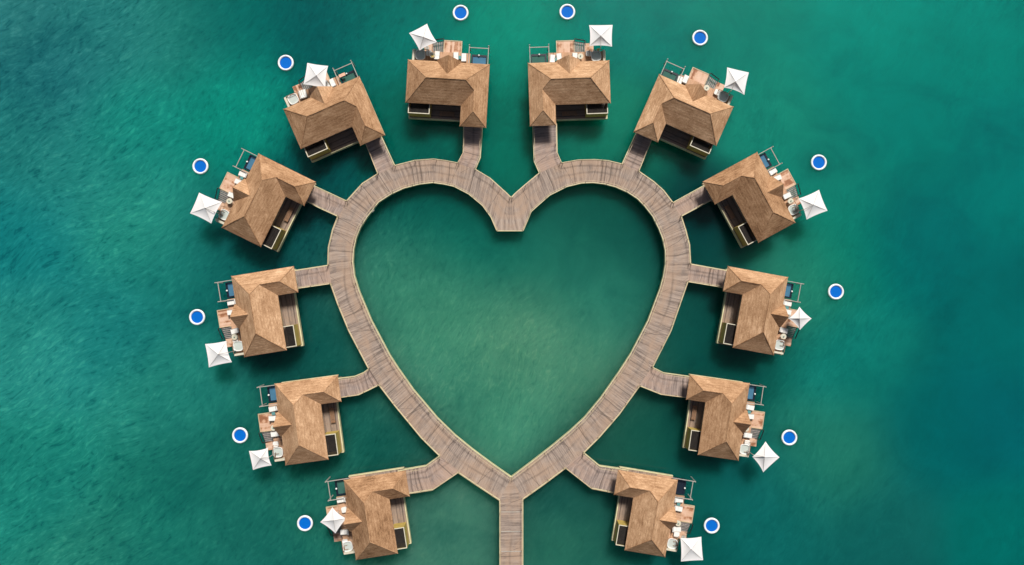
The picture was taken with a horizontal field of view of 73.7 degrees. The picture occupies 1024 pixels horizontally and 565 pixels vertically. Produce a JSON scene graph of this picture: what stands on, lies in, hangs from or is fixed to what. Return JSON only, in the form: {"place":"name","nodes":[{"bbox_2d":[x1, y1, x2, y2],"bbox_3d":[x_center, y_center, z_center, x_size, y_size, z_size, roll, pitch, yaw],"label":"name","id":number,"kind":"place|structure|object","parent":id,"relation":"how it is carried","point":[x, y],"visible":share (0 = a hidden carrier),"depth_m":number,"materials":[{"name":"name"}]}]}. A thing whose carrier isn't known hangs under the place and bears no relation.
{"place":"outdoors","nodes":[
{"label":"outdoors","id":0,"kind":"place"},
{"bbox_2d":[0,0,1023,564],"bbox_3d":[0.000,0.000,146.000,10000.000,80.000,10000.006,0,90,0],"label":"sea","id":1,"kind":"structure","parent":0,"point":[892,382],"depth_m":106.00,"materials":[{"name":"liquid"}]},
{"bbox_2d":[189,309,204,324],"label":"ring float","id":2,"kind":"object","parent":1,"relation":"on","point":[196,316],"visible":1,"depth_m":105.93,"materials":[{"name":"blue plastic"}]},
{"bbox_2d":[192,158,208,173],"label":"ring float","id":3,"kind":"object","parent":1,"relation":"on","point":[200,166],"visible":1,"depth_m":105.93,"materials":[{"name":"blue plastic"}]},
{"bbox_2d":[232,427,247,442],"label":"ring float","id":4,"kind":"object","parent":1,"relation":"on","point":[239,434],"visible":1,"depth_m":105.93,"materials":[{"name":"blue plastic"}]},
{"bbox_2d":[214,266,303,356],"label":"villa","id":5,"kind":"object","parent":1,"relation":"in","point":[264,317],"visible":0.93,"depth_m":100.53,"materials":[{"name":"brown wood"}]},
{"bbox_2d":[205,341,238,366],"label":"parasol","id":6,"kind":"object","parent":5,"relation":"on","point":[217,354],"visible":1,"depth_m":101.33,"materials":[{"name":"white fabric"}]},
{"bbox_2d":[227,299,235,305],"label":"lounge chair","id":7,"kind":"object","parent":5,"relation":"on","point":[230,302],"visible":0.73,"depth_m":103.58,"materials":[{"name":"white fabric"}]},
{"bbox_2d":[231,328,239,334],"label":"lounge chair","id":8,"kind":"object","parent":5,"relation":"on","point":[234,330],"visible":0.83,"depth_m":103.57,"materials":[{"name":"white fabric"}]},
{"bbox_2d":[233,341,242,350],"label":"soaking tub","id":9,"kind":"object","parent":5,"relation":"on","point":[237,346],"visible":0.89,"depth_m":103.50,"materials":[{"name":"ceramic"}]},
{"bbox_2d":[215,148,316,251],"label":"villa","id":10,"kind":"object","parent":1,"relation":"in","point":[270,198],"visible":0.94,"depth_m":100.52,"materials":[{"name":"brown wood"}]},
{"bbox_2d":[190,193,221,222],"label":"parasol","id":11,"kind":"object","parent":10,"relation":"on","point":[205,207],"visible":1,"depth_m":101.33,"materials":[{"name":"white fabric"}]},
{"bbox_2d":[218,209,228,219],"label":"soaking tub","id":12,"kind":"object","parent":10,"relation":"on","point":[225,213],"visible":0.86,"depth_m":103.50,"materials":[{"name":"ceramic"}]},
{"bbox_2d":[226,198,232,203],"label":"round table","id":13,"kind":"object","parent":10,"relation":"on","point":[229,201],"visible":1,"depth_m":103.27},
{"bbox_2d":[238,170,247,177],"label":"lounge chair","id":14,"kind":"object","parent":10,"relation":"on","point":[242,174],"visible":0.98,"depth_m":103.57,"materials":[{"name":"white fabric"}]},
{"bbox_2d":[278,55,293,70],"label":"ring float","id":15,"kind":"object","parent":1,"relation":"on","point":[285,62],"visible":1,"depth_m":105.93,"materials":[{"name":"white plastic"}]},
{"bbox_2d":[257,374,344,465],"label":"villa","id":16,"kind":"object","parent":1,"relation":"in","point":[306,424],"visible":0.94,"depth_m":100.52,"materials":[{"name":"brown wood"}]},
{"bbox_2d":[249,448,275,469],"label":"parasol","id":17,"kind":"object","parent":16,"relation":"on","point":[259,458],"visible":1,"depth_m":101.33,"materials":[{"name":"white fabric"}]},
{"bbox_2d":[269,415,275,420],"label":"lounge chair","id":18,"kind":"object","parent":16,"relation":"on","point":[271,418],"visible":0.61,"depth_m":103.58,"materials":[{"name":"white fabric"}]},
{"bbox_2d":[268,405,277,411],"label":"lounge chair","id":19,"kind":"object","parent":16,"relation":"on","point":[272,408],"visible":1,"depth_m":103.58,"materials":[{"name":"white fabric"}]},
{"bbox_2d":[270,431,278,436],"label":"lounge chair","id":20,"kind":"object","parent":16,"relation":"on","point":[274,434],"visible":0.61,"depth_m":103.58,"materials":[{"name":"white fabric"}]},
{"bbox_2d":[272,447,282,457],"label":"soaking tub","id":21,"kind":"object","parent":16,"relation":"on","point":[277,450],"visible":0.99,"depth_m":103.50,"materials":[{"name":"ceramic"}]},
{"bbox_2d":[297,515,312,530],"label":"ring float","id":22,"kind":"object","parent":1,"relation":"on","point":[304,522],"visible":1,"depth_m":105.93,"materials":[{"name":"blue"}]},
{"bbox_2d":[295,265,330,288],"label":"walkway","id":23,"kind":"structure","parent":1,"relation":"on","point":[314,276],"depth_m":104.01,"materials":[{"name":"beige wood"}]},
{"bbox_2d":[306,186,346,216],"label":"walkway","id":24,"kind":"structure","parent":1,"relation":"on","point":[326,201],"depth_m":104.01,"materials":[{"name":"beige wood"}]},
{"bbox_2d":[283,60,384,162],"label":"villa","id":25,"kind":"object","parent":1,"relation":"in","point":[325,121],"visible":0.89,"depth_m":100.47,"materials":[{"name":"brown wood"}]},
{"bbox_2d":[287,93,298,104],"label":"soaking tub","id":26,"kind":"object","parent":25,"relation":"on","point":[293,99],"visible":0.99,"depth_m":103.50,"materials":[{"name":"ceramic"}]},
{"bbox_2d":[298,90,304,98],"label":"lounge chair","id":27,"kind":"object","parent":25,"relation":"on","point":[302,95],"visible":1,"depth_m":103.57,"materials":[{"name":"white fabric"}]},
{"bbox_2d":[300,89,307,97],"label":"lounge chair","id":28,"kind":"object","parent":25,"relation":"on","point":[305,93],"visible":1,"depth_m":103.57,"materials":[{"name":"white fabric"}]},
{"bbox_2d":[304,63,327,85],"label":"parasol","id":29,"kind":"object","parent":25,"relation":"on","point":[315,74],"visible":0.98,"depth_m":101.33,"materials":[{"name":"white fabric"}]},
{"bbox_2d":[328,78,336,86],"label":"lounge chair","id":30,"kind":"object","parent":25,"relation":"on","point":[332,82],"visible":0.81,"depth_m":103.57,"materials":[{"name":"white fabric"}]},
{"bbox_2d":[338,369,378,397],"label":"walkway","id":31,"kind":"structure","parent":1,"relation":"on","point":[361,383],"depth_m":104.01,"materials":[{"name":"beige wood"}]},
{"bbox_2d":[325,467,411,559],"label":"villa","id":32,"kind":"object","parent":1,"relation":"in","point":[375,523],"visible":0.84,"depth_m":100.53,"materials":[{"name":"brown wood"}]},
{"bbox_2d":[321,507,344,532],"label":"parasol","id":33,"kind":"object","parent":32,"relation":"on","point":[333,520],"visible":0.99,"depth_m":101.34,"materials":[{"name":"white fabric"}]},
{"bbox_2d":[336,496,345,502],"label":"lounge chair","id":34,"kind":"object","parent":32,"relation":"on","point":[340,500],"visible":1,"depth_m":103.58,"materials":[{"name":"white fabric"}]},
{"bbox_2d":[340,529,348,534],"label":"lounge chair","id":35,"kind":"object","parent":32,"relation":"on","point":[344,531],"visible":0.88,"depth_m":103.58,"materials":[{"name":"white fabric"}]},
{"bbox_2d":[341,541,352,551],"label":"soaking tub","id":36,"kind":"object","parent":32,"relation":"on","point":[349,546],"visible":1,"depth_m":103.50,"materials":[{"name":"ceramic"}]},
{"bbox_2d":[365,136,394,173],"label":"walkway","id":37,"kind":"structure","parent":1,"relation":"on","point":[380,155],"depth_m":104.01,"materials":[{"name":"beige wood"}]},
{"bbox_2d":[399,456,458,493],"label":"walkway","id":38,"kind":"structure","parent":1,"relation":"on","point":[436,472],"depth_m":104.01,"materials":[{"name":"beige wood"}]},
{"bbox_2d":[405,38,489,127],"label":"villa","id":39,"kind":"object","parent":1,"relation":"in","point":[447,86],"visible":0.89,"depth_m":100.50,"materials":[{"name":"brown wood"}]},
{"bbox_2d":[415,50,424,59],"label":"soaking tub","id":40,"kind":"object","parent":39,"relation":"on","point":[420,55],"visible":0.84,"depth_m":103.50,"materials":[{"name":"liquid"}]},
{"bbox_2d":[409,24,436,50],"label":"parasol","id":41,"kind":"object","parent":39,"relation":"on","point":[422,37],"visible":0.98,"depth_m":101.34,"materials":[{"name":"white fabric"}]},
{"bbox_2d":[434,51,439,59],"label":"lounge chair","id":42,"kind":"object","parent":39,"relation":"on","point":[437,55],"visible":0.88,"depth_m":103.58,"materials":[{"name":"white fabric"}]},
{"bbox_2d":[453,52,458,59],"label":"lounge chair","id":43,"kind":"object","parent":39,"relation":"on","point":[456,55],"visible":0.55,"depth_m":103.58,"materials":[{"name":"white fabric"}]},
{"bbox_2d":[461,53,466,61],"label":"lounge chair","id":44,"kind":"object","parent":39,"relation":"on","point":[463,57],"visible":1,"depth_m":103.57,"materials":[{"name":"white fabric"}]},
{"bbox_2d":[453,5,468,20],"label":"ring float","id":45,"kind":"object","parent":1,"relation":"on","point":[460,12],"visible":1,"depth_m":105.93,"materials":[{"name":"blue"}]},
{"bbox_2d":[458,126,482,168],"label":"walkway","id":46,"kind":"structure","parent":1,"relation":"on","point":[470,157],"depth_m":104.01,"materials":[{"name":"beige wood"}]},
{"bbox_2d":[327,159,690,564],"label":"heart boardwalk","id":47,"kind":"structure","parent":1,"relation":"on","point":[506,212],"depth_m":104.00,"materials":[{"name":"beige wood"}]},
{"bbox_2d":[532,123,560,172],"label":"walkway","id":48,"kind":"structure","parent":1,"relation":"on","point":[545,155],"depth_m":104.01,"materials":[{"name":"beige wood"}]},
{"bbox_2d":[559,4,574,19],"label":"ring float","id":49,"kind":"object","parent":1,"relation":"on","point":[566,11],"visible":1,"depth_m":105.93,"materials":[{"name":"blue"}]},
{"bbox_2d":[527,38,610,125],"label":"villa","id":50,"kind":"object","parent":1,"relation":"in","point":[567,86],"visible":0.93,"depth_m":100.51,"materials":[{"name":"brown wood"}]},
{"bbox_2d":[550,54,554,61],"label":"lounge chair","id":51,"kind":"object","parent":50,"relation":"on","point":[552,57],"visible":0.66,"depth_m":103.58,"materials":[{"name":"white fabric"}]},
{"bbox_2d":[556,53,561,59],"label":"lounge chair","id":52,"kind":"object","parent":50,"relation":"on","point":[558,56],"visible":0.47,"depth_m":103.58,"materials":[{"name":"white fabric"}]},
{"bbox_2d":[591,50,600,60],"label":"soaking tub","id":53,"kind":"object","parent":50,"relation":"on","point":[595,55],"visible":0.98,"depth_m":103.50,"materials":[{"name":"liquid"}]},
{"bbox_2d":[589,25,612,50],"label":"parasol","id":54,"kind":"object","parent":50,"relation":"on","point":[600,34],"visible":1,"depth_m":101.33,"materials":[{"name":"white fabric"}]},
{"bbox_2d":[565,453,627,492],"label":"walkway","id":55,"kind":"structure","parent":1,"relation":"on","point":[588,471],"depth_m":104.01,"materials":[{"name":"beige wood"}]},
{"bbox_2d":[622,133,651,170],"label":"walkway","id":56,"kind":"structure","parent":1,"relation":"on","point":[637,150],"depth_m":104.01,"materials":[{"name":"beige wood"}]},
{"bbox_2d":[611,466,695,556],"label":"villa","id":57,"kind":"object","parent":1,"relation":"in","point":[647,516],"visible":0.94,"depth_m":100.57,"materials":[{"name":"brown wood"}]},
{"bbox_2d":[667,538,677,548],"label":"soaking tub","id":58,"kind":"object","parent":57,"relation":"on","point":[670,543],"visible":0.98,"depth_m":103.50,"materials":[{"name":"ceramic"}]},
{"bbox_2d":[672,526,680,531],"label":"lounge chair","id":59,"kind":"object","parent":57,"relation":"on","point":[676,529],"visible":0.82,"depth_m":103.58,"materials":[{"name":"white fabric"}]},
{"bbox_2d":[675,505,682,511],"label":"lounge chair","id":60,"kind":"object","parent":57,"relation":"on","point":[678,508],"visible":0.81,"depth_m":103.58,"materials":[{"name":"white fabric"}]},
{"bbox_2d":[675,496,682,502],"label":"lounge chair","id":61,"kind":"object","parent":57,"relation":"on","point":[678,500],"visible":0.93,"depth_m":103.57,"materials":[{"name":"white fabric"}]},
{"bbox_2d":[680,535,702,560],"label":"parasol","id":62,"kind":"object","parent":57,"relation":"on","point":[691,549],"visible":1,"depth_m":101.35,"materials":[{"name":"white fabric"}]},
{"bbox_2d":[639,367,688,397],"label":"walkway","id":63,"kind":"structure","parent":1,"relation":"on","point":[655,380],"depth_m":104.01,"materials":[{"name":"beige wood"}]},
{"bbox_2d":[633,58,733,158],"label":"villa","id":64,"kind":"object","parent":1,"relation":"in","point":[691,115],"visible":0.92,"depth_m":100.53,"materials":[{"name":"brown wood"}]},
{"bbox_2d":[676,76,682,83],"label":"lounge chair","id":65,"kind":"object","parent":64,"relation":"on","point":[680,80],"visible":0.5,"depth_m":103.58,"materials":[{"name":"white fabric"}]},
{"bbox_2d":[681,75,689,83],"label":"lounge chair","id":66,"kind":"object","parent":64,"relation":"on","point":[685,78],"visible":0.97,"depth_m":103.57,"materials":[{"name":"white fabric"}]},
{"bbox_2d":[718,91,728,101],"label":"soaking tub","id":67,"kind":"object","parent":64,"relation":"on","point":[723,96],"visible":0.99,"depth_m":103.50,"materials":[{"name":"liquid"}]},
{"bbox_2d":[724,67,748,94],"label":"parasol","id":68,"kind":"object","parent":64,"relation":"on","point":[736,80],"visible":1,"depth_m":101.33,"materials":[{"name":"white fabric"}]},
{"bbox_2d":[673,185,711,216],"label":"walkway","id":69,"kind":"structure","parent":1,"relation":"on","point":[692,201],"depth_m":104.01,"materials":[{"name":"beige wood"}]},
{"bbox_2d":[692,30,707,45],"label":"ring float","id":70,"kind":"object","parent":1,"relation":"on","point":[699,37],"visible":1,"depth_m":105.93,"materials":[{"name":"blue"}]},
{"bbox_2d":[687,264,726,287],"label":"walkway","id":71,"kind":"structure","parent":1,"relation":"on","point":[706,275],"depth_m":104.01,"materials":[{"name":"beige wood"}]},
{"bbox_2d":[704,518,719,533],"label":"ring float","id":72,"kind":"object","parent":1,"relation":"on","point":[711,525],"visible":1,"depth_m":105.93,"materials":[{"name":"blue"}]},
{"bbox_2d":[682,374,765,460],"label":"villa","id":73,"kind":"object","parent":1,"relation":"in","point":[719,422],"visible":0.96,"depth_m":100.52,"materials":[{"name":"brown wood"}]},
{"bbox_2d":[740,444,749,454],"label":"soaking tub","id":74,"kind":"object","parent":73,"relation":"on","point":[744,448],"visible":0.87,"depth_m":103.50,"materials":[{"name":"ceramic"}]},
{"bbox_2d":[743,432,751,438],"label":"lounge chair","id":75,"kind":"object","parent":73,"relation":"on","point":[747,435],"visible":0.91,"depth_m":103.58,"materials":[{"name":"white fabric"}]},
{"bbox_2d":[746,404,754,410],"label":"lounge chair","id":76,"kind":"object","parent":73,"relation":"on","point":[749,407],"visible":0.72,"depth_m":103.57,"materials":[{"name":"white fabric"}]},
{"bbox_2d":[747,441,778,471],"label":"parasol","id":77,"kind":"object","parent":73,"relation":"on","point":[765,456],"visible":1,"depth_m":101.33,"materials":[{"name":"white fabric"}]},
{"bbox_2d":[702,146,801,247],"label":"villa","id":78,"kind":"object","parent":1,"relation":"in","point":[746,195],"visible":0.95,"depth_m":100.52,"materials":[{"name":"brown wood"}]},
{"bbox_2d":[768,167,777,175],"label":"lounge chair","id":79,"kind":"object","parent":78,"relation":"on","point":[772,171],"visible":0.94,"depth_m":103.57,"materials":[{"name":"white fabric"}]},
{"bbox_2d":[774,174,781,179],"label":"lounge chair","id":80,"kind":"object","parent":78,"relation":"on","point":[778,177],"visible":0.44,"depth_m":103.58,"materials":[{"name":"white fabric"}]},
{"bbox_2d":[783,192,791,199],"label":"lounge chair","id":81,"kind":"object","parent":78,"relation":"on","point":[786,195],"visible":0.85,"depth_m":103.57,"materials":[{"name":"white fabric"}]},
{"bbox_2d":[788,204,798,214],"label":"soaking tub","id":82,"kind":"object","parent":78,"relation":"on","point":[792,211],"visible":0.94,"depth_m":103.50,"materials":[{"name":"ceramic"}]},
{"bbox_2d":[798,190,826,219],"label":"parasol","id":83,"kind":"object","parent":78,"relation":"on","point":[813,204],"visible":1,"depth_m":101.33,"materials":[{"name":"white fabric"}]},
{"bbox_2d":[716,266,803,354],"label":"villa","id":84,"kind":"object","parent":1,"relation":"in","point":[754,316],"visible":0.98,"depth_m":100.50,"materials":[{"name":"brown wood"}]},
{"bbox_2d":[775,340,784,349],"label":"soaking tub","id":85,"kind":"object","parent":84,"relation":"on","point":[778,346],"visible":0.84,"depth_m":103.50,"materials":[{"name":"ceramic"}]},
{"bbox_2d":[780,327,787,333],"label":"lounge chair","id":86,"kind":"object","parent":84,"relation":"on","point":[783,330],"visible":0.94,"depth_m":103.57,"materials":[{"name":"white fabric"}]},
{"bbox_2d":[783,300,791,306],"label":"lounge chair","id":87,"kind":"object","parent":84,"relation":"on","point":[787,303],"visible":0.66,"depth_m":103.57,"materials":[{"name":"white fabric"}]},
{"bbox_2d":[788,307,811,328],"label":"parasol","id":88,"kind":"object","parent":84,"relation":"on","point":[800,318],"visible":0.96,"depth_m":101.34,"materials":[{"name":"white fabric"}]},
{"bbox_2d":[781,430,796,445],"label":"ring float","id":89,"kind":"object","parent":1,"relation":"on","point":[788,437],"visible":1,"depth_m":105.93,"materials":[{"name":"blue plastic"}]},
{"bbox_2d":[811,155,826,169],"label":"ring float","id":90,"kind":"object","parent":1,"relation":"on","point":[818,162],"visible":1,"depth_m":105.93,"materials":[{"name":"blue plastic"}]},
{"bbox_2d":[828,284,843,299],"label":"ring float","id":91,"kind":"object","parent":1,"relation":"on","point":[835,291],"visible":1,"depth_m":105.93,"materials":[{"name":"blue plastic"}]}
]}

